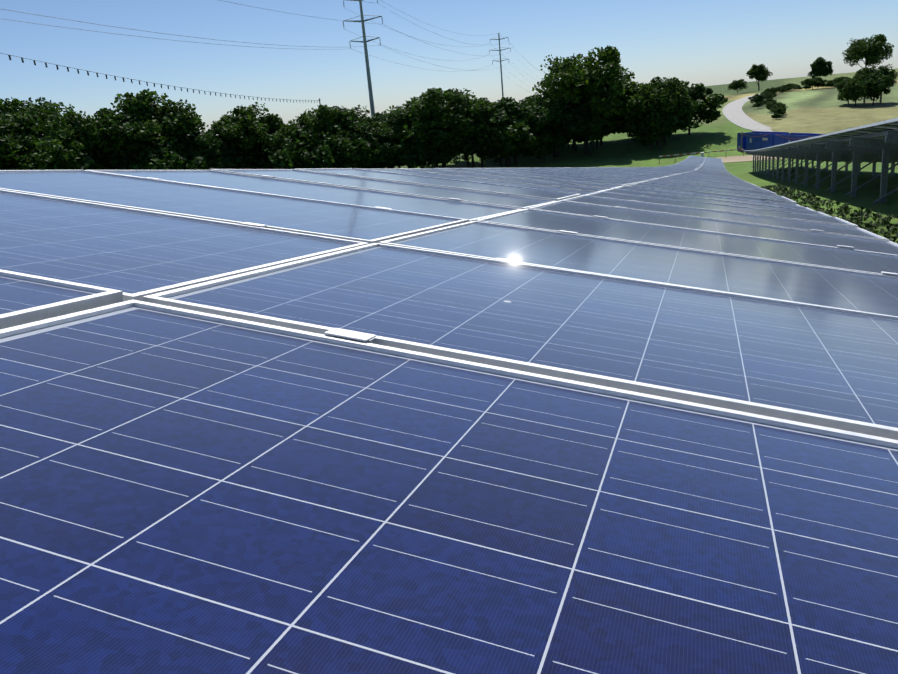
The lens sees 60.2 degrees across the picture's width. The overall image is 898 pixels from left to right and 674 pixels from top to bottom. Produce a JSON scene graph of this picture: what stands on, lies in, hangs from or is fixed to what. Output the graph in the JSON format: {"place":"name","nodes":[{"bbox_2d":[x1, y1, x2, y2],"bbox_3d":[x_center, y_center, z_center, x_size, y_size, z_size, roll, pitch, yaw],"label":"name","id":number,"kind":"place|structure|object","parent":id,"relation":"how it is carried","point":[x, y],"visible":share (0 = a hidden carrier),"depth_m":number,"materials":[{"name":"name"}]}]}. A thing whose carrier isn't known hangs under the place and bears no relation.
{"place":"outdoors","nodes":[
{"label":"outdoors","id":0,"kind":"place"},
{"bbox_2d":[0,0,897,134],"label":"sky","id":1,"kind":"structure","parent":0,"point":[706,42],"materials":[{"name":"blue"}]},
{"bbox_2d":[382,68,897,243],"bbox_3d":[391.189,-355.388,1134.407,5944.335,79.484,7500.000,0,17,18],"label":"ground","id":2,"kind":"structure","parent":0,"point":[820,110],"depth_m":123.59,"materials":[{"name":"green plant"}]},
{"bbox_2d":[0,110,38,154],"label":"hedge tree","id":3,"kind":"object","parent":2,"relation":"on","point":[21,139],"visible":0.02,"depth_m":92.58,"materials":[{"name":"green plant"}]},
{"bbox_2d":[0,112,61,169],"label":"hedge tree","id":4,"kind":"object","parent":2,"relation":"on","point":[9,142],"visible":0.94,"depth_m":90.48,"materials":[{"name":"green plant"}]},
{"bbox_2d":[0,97,79,164],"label":"hedge tree","id":5,"kind":"object","parent":2,"relation":"on","point":[29,117],"visible":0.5,"depth_m":94.73,"materials":[{"name":"green plant"}]},
{"bbox_2d":[20,152,69,169],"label":"hedge tree","id":6,"kind":"object","parent":2,"relation":"on","point":[65,154],"visible":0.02,"depth_m":97.56,"materials":[{"name":"green plant"}]},
{"bbox_2d":[13,126,86,169],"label":"hedge tree","id":7,"kind":"object","parent":2,"relation":"on","point":[67,162],"visible":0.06,"depth_m":98.18,"materials":[{"name":"green plant"}]},
{"bbox_2d":[15,151,93,169],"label":"tree","id":8,"kind":"object","parent":2,"relation":"on","point":[87,159],"visible":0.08,"depth_m":100.49,"materials":[{"name":"green plant"}]},
{"bbox_2d":[40,100,109,156],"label":"hedge tree","id":9,"kind":"object","parent":2,"relation":"on","point":[88,136],"visible":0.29,"depth_m":103.31,"materials":[{"name":"green plant"}]},
{"bbox_2d":[84,146,133,169],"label":"tree","id":10,"kind":"object","parent":2,"relation":"on","point":[96,166],"visible":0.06,"depth_m":106.40,"materials":[{"name":"green plant"}]},
{"bbox_2d":[86,112,153,163],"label":"hedge tree","id":11,"kind":"object","parent":2,"relation":"on","point":[112,141],"visible":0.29,"depth_m":106.48,"materials":[{"name":"green plant"}]},
{"bbox_2d":[103,149,152,169],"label":"hedge bush","id":12,"kind":"object","parent":2,"relation":"on","point":[112,167],"visible":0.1,"depth_m":106.40,"materials":[{"name":"green plant"}]},
{"bbox_2d":[83,107,176,166],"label":"hedge tree","id":13,"kind":"object","parent":2,"relation":"on","point":[131,128],"visible":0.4,"depth_m":106.59,"materials":[{"name":"green plant"}]},
{"bbox_2d":[96,140,176,169],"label":"tree","id":14,"kind":"object","parent":2,"relation":"on","point":[122,162],"visible":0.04,"depth_m":107.42,"materials":[{"name":"green plant"}]},
{"bbox_2d":[110,88,208,151],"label":"hedge tree","id":15,"kind":"object","parent":2,"relation":"on","point":[180,122],"visible":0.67,"depth_m":111.66,"materials":[{"name":"green plant"}]},
{"bbox_2d":[1,53,320,104],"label":"marked wire with poles","id":16,"kind":"object","parent":2,"relation":"on","point":[150,82],"visible":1,"depth_m":84.17,"materials":[{"name":"steel"},{"name":"plastic"}]},
{"bbox_2d":[118,142,205,169],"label":"tree","id":17,"kind":"object","parent":2,"relation":"on","point":[163,158],"visible":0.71,"depth_m":107.36,"materials":[{"name":"green plant"}]},
{"bbox_2d":[176,137,227,169],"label":"tree","id":18,"kind":"object","parent":2,"relation":"on","point":[209,152],"visible":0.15,"depth_m":114.25,"materials":[{"name":"green plant"}]},
{"bbox_2d":[185,129,228,166],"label":"hedge tree","id":19,"kind":"object","parent":2,"relation":"on","point":[200,140],"visible":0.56,"depth_m":114.21,"materials":[{"name":"green plant"}]},
{"bbox_2d":[197,160,230,169],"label":"hedge bush","id":20,"kind":"object","parent":2,"relation":"on","point":[218,165],"visible":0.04,"depth_m":114.14,"materials":[{"name":"green plant"}]},
{"bbox_2d":[208,139,264,168],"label":"tree","id":21,"kind":"object","parent":2,"relation":"on","point":[231,161],"visible":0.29,"depth_m":118.21,"materials":[{"name":"green plant"}]},
{"bbox_2d":[209,102,274,155],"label":"hedge tree","id":22,"kind":"object","parent":2,"relation":"on","point":[240,127],"visible":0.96,"depth_m":117.70,"materials":[{"name":"green plant"}]},
{"bbox_2d":[0,0,543,168],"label":"power line poles and wires","id":23,"kind":"object","parent":2,"relation":"on","point":[364,41],"visible":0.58,"depth_m":136.51,"materials":[{"name":"metal"}]},
{"bbox_2d":[251,113,292,147],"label":"hedge tree","id":24,"kind":"object","parent":2,"relation":"on","point":[275,123],"visible":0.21,"depth_m":119.26,"materials":[{"name":"green plant"}]},
{"bbox_2d":[258,140,311,168],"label":"tree","id":25,"kind":"object","parent":2,"relation":"on","point":[266,163],"visible":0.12,"depth_m":118.34,"materials":[{"name":"green plant"}]},
{"bbox_2d":[261,128,317,168],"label":"tree","id":26,"kind":"object","parent":2,"relation":"on","point":[278,160],"visible":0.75,"depth_m":116.40,"materials":[{"name":"green plant"}]},
{"bbox_2d":[290,125,327,151],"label":"tree","id":27,"kind":"object","parent":2,"relation":"on","point":[307,143],"visible":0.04,"depth_m":117.93,"materials":[{"name":"green plant"}]},
{"bbox_2d":[285,104,366,136],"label":"hedge tree","id":28,"kind":"object","parent":2,"relation":"on","point":[308,121],"visible":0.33,"depth_m":121.80,"materials":[{"name":"green plant"}]},
{"bbox_2d":[300,124,366,167],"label":"tree","id":29,"kind":"object","parent":2,"relation":"on","point":[325,157],"visible":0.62,"depth_m":117.70,"materials":[{"name":"green plant"}]},
{"bbox_2d":[311,122,356,145],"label":"tree","id":30,"kind":"object","parent":2,"relation":"on","point":[340,133],"visible":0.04,"depth_m":120.67,"materials":[{"name":"green plant"}]},
{"bbox_2d":[308,135,374,168],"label":"tree","id":31,"kind":"object","parent":2,"relation":"on","point":[337,142],"visible":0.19,"depth_m":118.80,"materials":[{"name":"green plant"}]},
{"bbox_2d":[324,105,378,139],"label":"hedge tree","id":32,"kind":"object","parent":2,"relation":"on","point":[353,114],"visible":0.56,"depth_m":122.61,"materials":[{"name":"green plant"}]},
{"bbox_2d":[347,121,379,133],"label":"hedge tree","id":33,"kind":"object","parent":2,"relation":"on","point":[373,123],"visible":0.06,"depth_m":124.10,"materials":[{"name":"green plant"}]},
{"bbox_2d":[331,130,397,168],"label":"tree","id":34,"kind":"object","parent":2,"relation":"on","point":[378,158],"visible":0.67,"depth_m":119.82,"materials":[{"name":"green plant"}]},
{"bbox_2d":[373,121,398,168],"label":"tree","id":35,"kind":"object","parent":2,"relation":"on","point":[380,126],"depth_m":123.45,"materials":[{"name":"green plant"}]},
{"bbox_2d":[373,112,400,167],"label":"hedge tree","id":36,"kind":"object","parent":2,"relation":"on","point":[380,117],"depth_m":132.35,"materials":[{"name":"green plant"}]},
{"bbox_2d":[371,123,407,168],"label":"hedge tree","id":37,"kind":"object","parent":2,"relation":"on","point":[386,131],"visible":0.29,"depth_m":121.81,"materials":[{"name":"green plant"}]},
{"bbox_2d":[378,120,403,168],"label":"tree","id":38,"kind":"object","parent":2,"relation":"on","point":[383,140],"visible":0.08,"depth_m":122.69,"materials":[{"name":"green plant"}]},
{"bbox_2d":[386,108,417,167],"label":"hedge tree","id":39,"kind":"object","parent":2,"relation":"on","point":[402,121],"visible":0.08,"depth_m":123.10,"materials":[{"name":"green plant"}]},
{"bbox_2d":[394,140,429,168],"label":"tree","id":40,"kind":"object","parent":2,"relation":"on","point":[418,148],"visible":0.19,"depth_m":120.97,"materials":[{"name":"green plant"}]},
{"bbox_2d":[387,130,458,168],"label":"tree","id":41,"kind":"object","parent":2,"relation":"on","point":[407,159],"visible":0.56,"depth_m":120.95,"materials":[{"name":"green plant"}]},
{"bbox_2d":[401,112,466,161],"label":"tree","id":42,"kind":"object","parent":2,"relation":"on","point":[419,130],"visible":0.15,"depth_m":121.09,"materials":[{"name":"green plant"}]},
{"bbox_2d":[414,142,460,167],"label":"tree","id":43,"kind":"object","parent":2,"relation":"on","point":[444,156],"visible":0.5,"depth_m":121.86,"materials":[{"name":"green plant"}]},
{"bbox_2d":[383,88,493,167],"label":"hedge tree","id":44,"kind":"object","parent":2,"relation":"on","point":[432,103],"visible":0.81,"depth_m":120.52,"materials":[{"name":"green plant"}]},
{"bbox_2d":[404,116,472,167],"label":"tree","id":45,"kind":"object","parent":2,"relation":"on","point":[446,137],"visible":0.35,"depth_m":120.92,"materials":[{"name":"green plant"}]},
{"bbox_2d":[0,155,897,673],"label":"solar table","id":46,"kind":"object","parent":2,"relation":"on","point":[474,421],"visible":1,"depth_m":0.88,"materials":[{"name":"glass"}]},
{"bbox_2d":[450,111,482,167],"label":"tree","id":47,"kind":"object","parent":2,"relation":"on","point":[471,152],"visible":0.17,"depth_m":122.58,"materials":[{"name":"green plant"}]},
{"bbox_2d":[458,138,478,165],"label":"tree","id":48,"kind":"object","parent":2,"relation":"on","point":[469,147],"depth_m":126.44,"materials":[{"name":"green plant"}]},
{"bbox_2d":[456,97,500,167],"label":"hedge tree","id":49,"kind":"object","parent":2,"relation":"on","point":[484,100],"visible":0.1,"depth_m":121.78,"materials":[{"name":"green plant"}]},
{"bbox_2d":[473,138,515,166],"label":"tree","id":50,"kind":"object","parent":2,"relation":"on","point":[484,154],"visible":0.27,"depth_m":123.00,"materials":[{"name":"green plant"}]},
{"bbox_2d":[471,97,527,165],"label":"hedge tree","id":51,"kind":"object","parent":2,"relation":"on","point":[507,102],"visible":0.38,"depth_m":120.31,"materials":[{"name":"green plant"}]},
{"bbox_2d":[470,101,535,165],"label":"tree","id":52,"kind":"object","parent":2,"relation":"on","point":[485,134],"visible":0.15,"depth_m":120.49,"materials":[{"name":"green plant"}]},
{"bbox_2d":[468,106,545,166],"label":"tree","id":53,"kind":"object","parent":2,"relation":"on","point":[518,130],"visible":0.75,"depth_m":119.63,"materials":[{"name":"green plant"}]},
{"bbox_2d":[477,104,546,164],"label":"tree","id":54,"kind":"object","parent":2,"relation":"on","point":[533,129],"visible":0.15,"depth_m":121.15,"materials":[{"name":"green plant"}]},
{"bbox_2d":[519,91,593,157],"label":"hedge tree","id":55,"kind":"object","parent":2,"relation":"on","point":[543,120],"visible":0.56,"depth_m":120.76,"materials":[{"name":"green plant"}]},
{"bbox_2d":[533,99,585,156],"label":"tree","id":56,"kind":"object","parent":2,"relation":"on","point":[553,124],"visible":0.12,"depth_m":122.62,"materials":[{"name":"green plant"}]},
{"bbox_2d":[564,132,601,150],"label":"tree","id":57,"kind":"object","parent":2,"relation":"on","point":[575,141],"depth_m":128.03,"materials":[{"name":"green plant"}]},
{"bbox_2d":[532,45,635,155],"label":"hedge tree","id":58,"kind":"object","parent":2,"relation":"on","point":[591,80],"visible":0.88,"depth_m":118.64,"materials":[{"name":"green plant"}]},
{"bbox_2d":[564,103,610,157],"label":"hedge tree","id":59,"kind":"object","parent":2,"relation":"on","point":[592,131],"visible":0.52,"depth_m":120.90,"materials":[{"name":"green plant"}]},
{"bbox_2d":[567,102,611,141],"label":"tree","id":60,"kind":"object","parent":2,"relation":"on","point":[583,140],"visible":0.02,"depth_m":126.62,"materials":[{"name":"green plant"}]},
{"bbox_2d":[566,121,619,150],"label":"tree","id":61,"kind":"object","parent":2,"relation":"on","point":[581,137],"visible":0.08,"depth_m":125.25,"materials":[{"name":"green plant"}]},
{"bbox_2d":[572,91,635,147],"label":"tree","id":62,"kind":"object","parent":2,"relation":"on","point":[612,124],"visible":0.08,"depth_m":123.97,"materials":[{"name":"green plant"}]},
{"bbox_2d":[600,99,623,145],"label":"tree","id":63,"kind":"object","parent":2,"relation":"on","point":[601,142],"visible":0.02,"depth_m":128.63,"materials":[{"name":"green plant"}]},
{"bbox_2d":[612,81,692,146],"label":"hedge tree","id":64,"kind":"object","parent":2,"relation":"on","point":[634,102],"visible":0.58,"depth_m":119.12,"materials":[{"name":"green plant"}]},
{"bbox_2d":[621,107,683,149],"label":"tree","id":65,"kind":"object","parent":2,"relation":"on","point":[663,125],"visible":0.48,"depth_m":119.94,"materials":[{"name":"green plant"}]},
{"bbox_2d":[628,105,686,143],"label":"tree","id":66,"kind":"object","parent":2,"relation":"on","point":[682,111],"visible":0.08,"depth_m":119.82,"materials":[{"name":"green plant"}]},
{"bbox_2d":[629,108,692,149],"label":"tree","id":67,"kind":"object","parent":2,"relation":"on","point":[683,124],"visible":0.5,"depth_m":119.31,"materials":[{"name":"green plant"}]},
{"bbox_2d":[641,76,698,145],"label":"hedge tree","id":68,"kind":"object","parent":2,"relation":"on","point":[679,86],"visible":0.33,"depth_m":119.76,"materials":[{"name":"green plant"}]},
{"bbox_2d":[687,89,701,118],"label":"tree","id":69,"kind":"object","parent":2,"relation":"on","point":[694,112],"depth_m":124.19,"materials":[{"name":"green plant"}]},
{"bbox_2d":[658,148,743,163],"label":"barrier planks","id":70,"kind":"object","parent":2,"relation":"on","point":[697,153],"visible":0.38,"depth_m":108.25,"materials":[{"name":"brown wood"}]},
{"bbox_2d":[677,83,727,134],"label":"tree","id":71,"kind":"object","parent":2,"relation":"on","point":[708,111],"visible":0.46,"depth_m":124.03,"materials":[{"name":"green plant"}]},
{"bbox_2d":[705,88,712,94],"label":"hill tree","id":72,"kind":"object","parent":2,"relation":"on","point":[709,90],"visible":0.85,"depth_m":271.58,"materials":[{"name":"green plant"}]},
{"bbox_2d":[728,79,747,92],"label":"hill tree","id":73,"kind":"object","parent":2,"relation":"on","point":[736,84],"visible":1,"depth_m":268.20,"materials":[{"name":"green plant"}]},
{"bbox_2d":[741,131,742,152],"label":"timber post","id":74,"kind":"object","parent":2,"relation":"on","point":[742,142],"visible":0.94,"depth_m":112.21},
{"bbox_2d":[716,155,785,162],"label":"dirt path","id":75,"kind":"structure","parent":2,"relation":"on","point":[745,158],"depth_m":104.85,"materials":[{"name":"beige soil"}]},
{"bbox_2d":[748,94,766,102],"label":"roadside bush","id":76,"kind":"object","parent":2,"relation":"on","point":[757,98],"visible":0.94,"depth_m":156.49,"materials":[{"name":"green plant"}]},
{"bbox_2d":[752,102,763,106],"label":"roadside bush","id":77,"kind":"object","parent":2,"relation":"on","point":[757,104],"visible":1,"depth_m":151.89,"materials":[{"name":"green plant"}]},
{"bbox_2d":[746,64,772,90],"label":"hill tree","id":78,"kind":"object","parent":2,"relation":"on","point":[759,73],"visible":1,"depth_m":263.91,"materials":[{"name":"green plant"}]},
{"bbox_2d":[737,131,788,151],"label":"blue container","id":79,"kind":"object","parent":2,"relation":"on","point":[754,140],"visible":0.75,"depth_m":110.08,"materials":[{"name":"metal"}]},
{"bbox_2d":[760,92,773,97],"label":"roadside bush","id":80,"kind":"object","parent":2,"relation":"on","point":[768,95],"visible":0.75,"depth_m":165.18,"materials":[{"name":"green plant"}]},
{"bbox_2d":[762,88,775,92],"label":"roadside bush","id":81,"kind":"object","parent":2,"relation":"on","point":[770,90],"visible":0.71,"depth_m":176.68,"materials":[{"name":"green plant"}]},
{"bbox_2d":[762,98,776,104],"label":"roadside bush","id":82,"kind":"object","parent":2,"relation":"on","point":[769,100],"visible":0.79,"depth_m":153.48,"materials":[{"name":"green plant"}]},
{"bbox_2d":[765,101,779,109],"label":"roadside bush","id":83,"kind":"object","parent":2,"relation":"on","point":[770,104],"visible":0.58,"depth_m":144.25,"materials":[{"name":"green plant"}]},
{"bbox_2d":[771,113,781,118],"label":"roadside bush","id":84,"kind":"object","parent":2,"relation":"on","point":[776,115],"visible":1,"depth_m":132.75,"materials":[{"name":"green plant"}]},
{"bbox_2d":[771,107,785,115],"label":"roadside bush","id":85,"kind":"object","parent":2,"relation":"on","point":[781,110],"visible":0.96,"depth_m":134.94,"materials":[{"name":"green plant"}]},
{"bbox_2d":[771,103,787,112],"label":"roadside bush","id":86,"kind":"object","parent":2,"relation":"on","point":[776,105],"visible":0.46,"depth_m":138.02,"materials":[{"name":"green plant"}]},
{"bbox_2d":[773,133,817,145],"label":"blue container","id":87,"kind":"object","parent":2,"relation":"on","point":[783,138],"visible":0.33,"depth_m":102.51,"materials":[{"name":"metal"}]},
{"bbox_2d":[803,77,821,88],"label":"field edge bush","id":88,"kind":"object","parent":2,"relation":"on","point":[808,81],"visible":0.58,"depth_m":186.79,"materials":[{"name":"green plant"}]},
{"bbox_2d":[811,77,826,86],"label":"field edge bush","id":89,"kind":"object","parent":2,"relation":"on","point":[822,82],"visible":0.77,"depth_m":185.77,"materials":[{"name":"green plant"}]},
{"bbox_2d":[744,118,897,203],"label":"solar table","id":90,"kind":"object","parent":2,"relation":"on","point":[874,143],"visible":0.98,"depth_m":19.21,"materials":[{"name":"metal"}]},
{"bbox_2d":[808,57,833,77],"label":"hill tree","id":91,"kind":"object","parent":2,"relation":"on","point":[820,66],"visible":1,"depth_m":256.77,"materials":[{"name":"green plant"}]},
{"bbox_2d":[761,183,897,242],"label":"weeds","id":92,"kind":"object","parent":2,"relation":"on","point":[781,190],"visible":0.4,"depth_m":12.19,"materials":[{"name":"green plant"}]},
{"bbox_2d":[825,79,836,86],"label":"field edge bush","id":93,"kind":"object","parent":2,"relation":"on","point":[831,83],"visible":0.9,"depth_m":182.83,"materials":[{"name":"green plant"}]},
{"bbox_2d":[834,76,847,80],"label":"field edge bush","id":94,"kind":"object","parent":2,"relation":"on","point":[839,78],"visible":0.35,"depth_m":182.69,"materials":[{"name":"green plant"}]},
{"bbox_2d":[834,78,853,103],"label":"hill tree","id":95,"kind":"object","parent":2,"relation":"on","point":[841,84],"visible":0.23,"depth_m":141.60,"materials":[{"name":"green plant"}]},
{"bbox_2d":[837,78,870,105],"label":"hill tree","id":96,"kind":"object","parent":2,"relation":"on","point":[851,91],"visible":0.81,"depth_m":137.36,"materials":[{"name":"green plant"}]},
{"bbox_2d":[853,67,875,103],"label":"hill tree","id":97,"kind":"object","parent":2,"relation":"on","point":[864,72],"visible":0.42,"depth_m":138.07,"materials":[{"name":"green plant"}]},
{"bbox_2d":[842,34,893,68],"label":"hill tree","id":98,"kind":"object","parent":2,"relation":"on","point":[870,51],"visible":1,"depth_m":248.46,"materials":[{"name":"green plant"}]},
{"bbox_2d":[855,73,896,104],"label":"hill tree","id":99,"kind":"object","parent":2,"relation":"on","point":[879,85],"visible":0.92,"depth_m":134.62,"materials":[{"name":"green plant"}]},
{"bbox_2d":[870,64,897,102],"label":"hill tree","id":100,"kind":"object","parent":2,"relation":"on","point":[880,71],"visible":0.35,"depth_m":136.33,"materials":[{"name":"green plant"}]},
{"bbox_2d":[722,93,772,131],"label":"farm road","id":101,"kind":"structure","parent":0,"point":[734,113],"depth_m":142.11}
]}

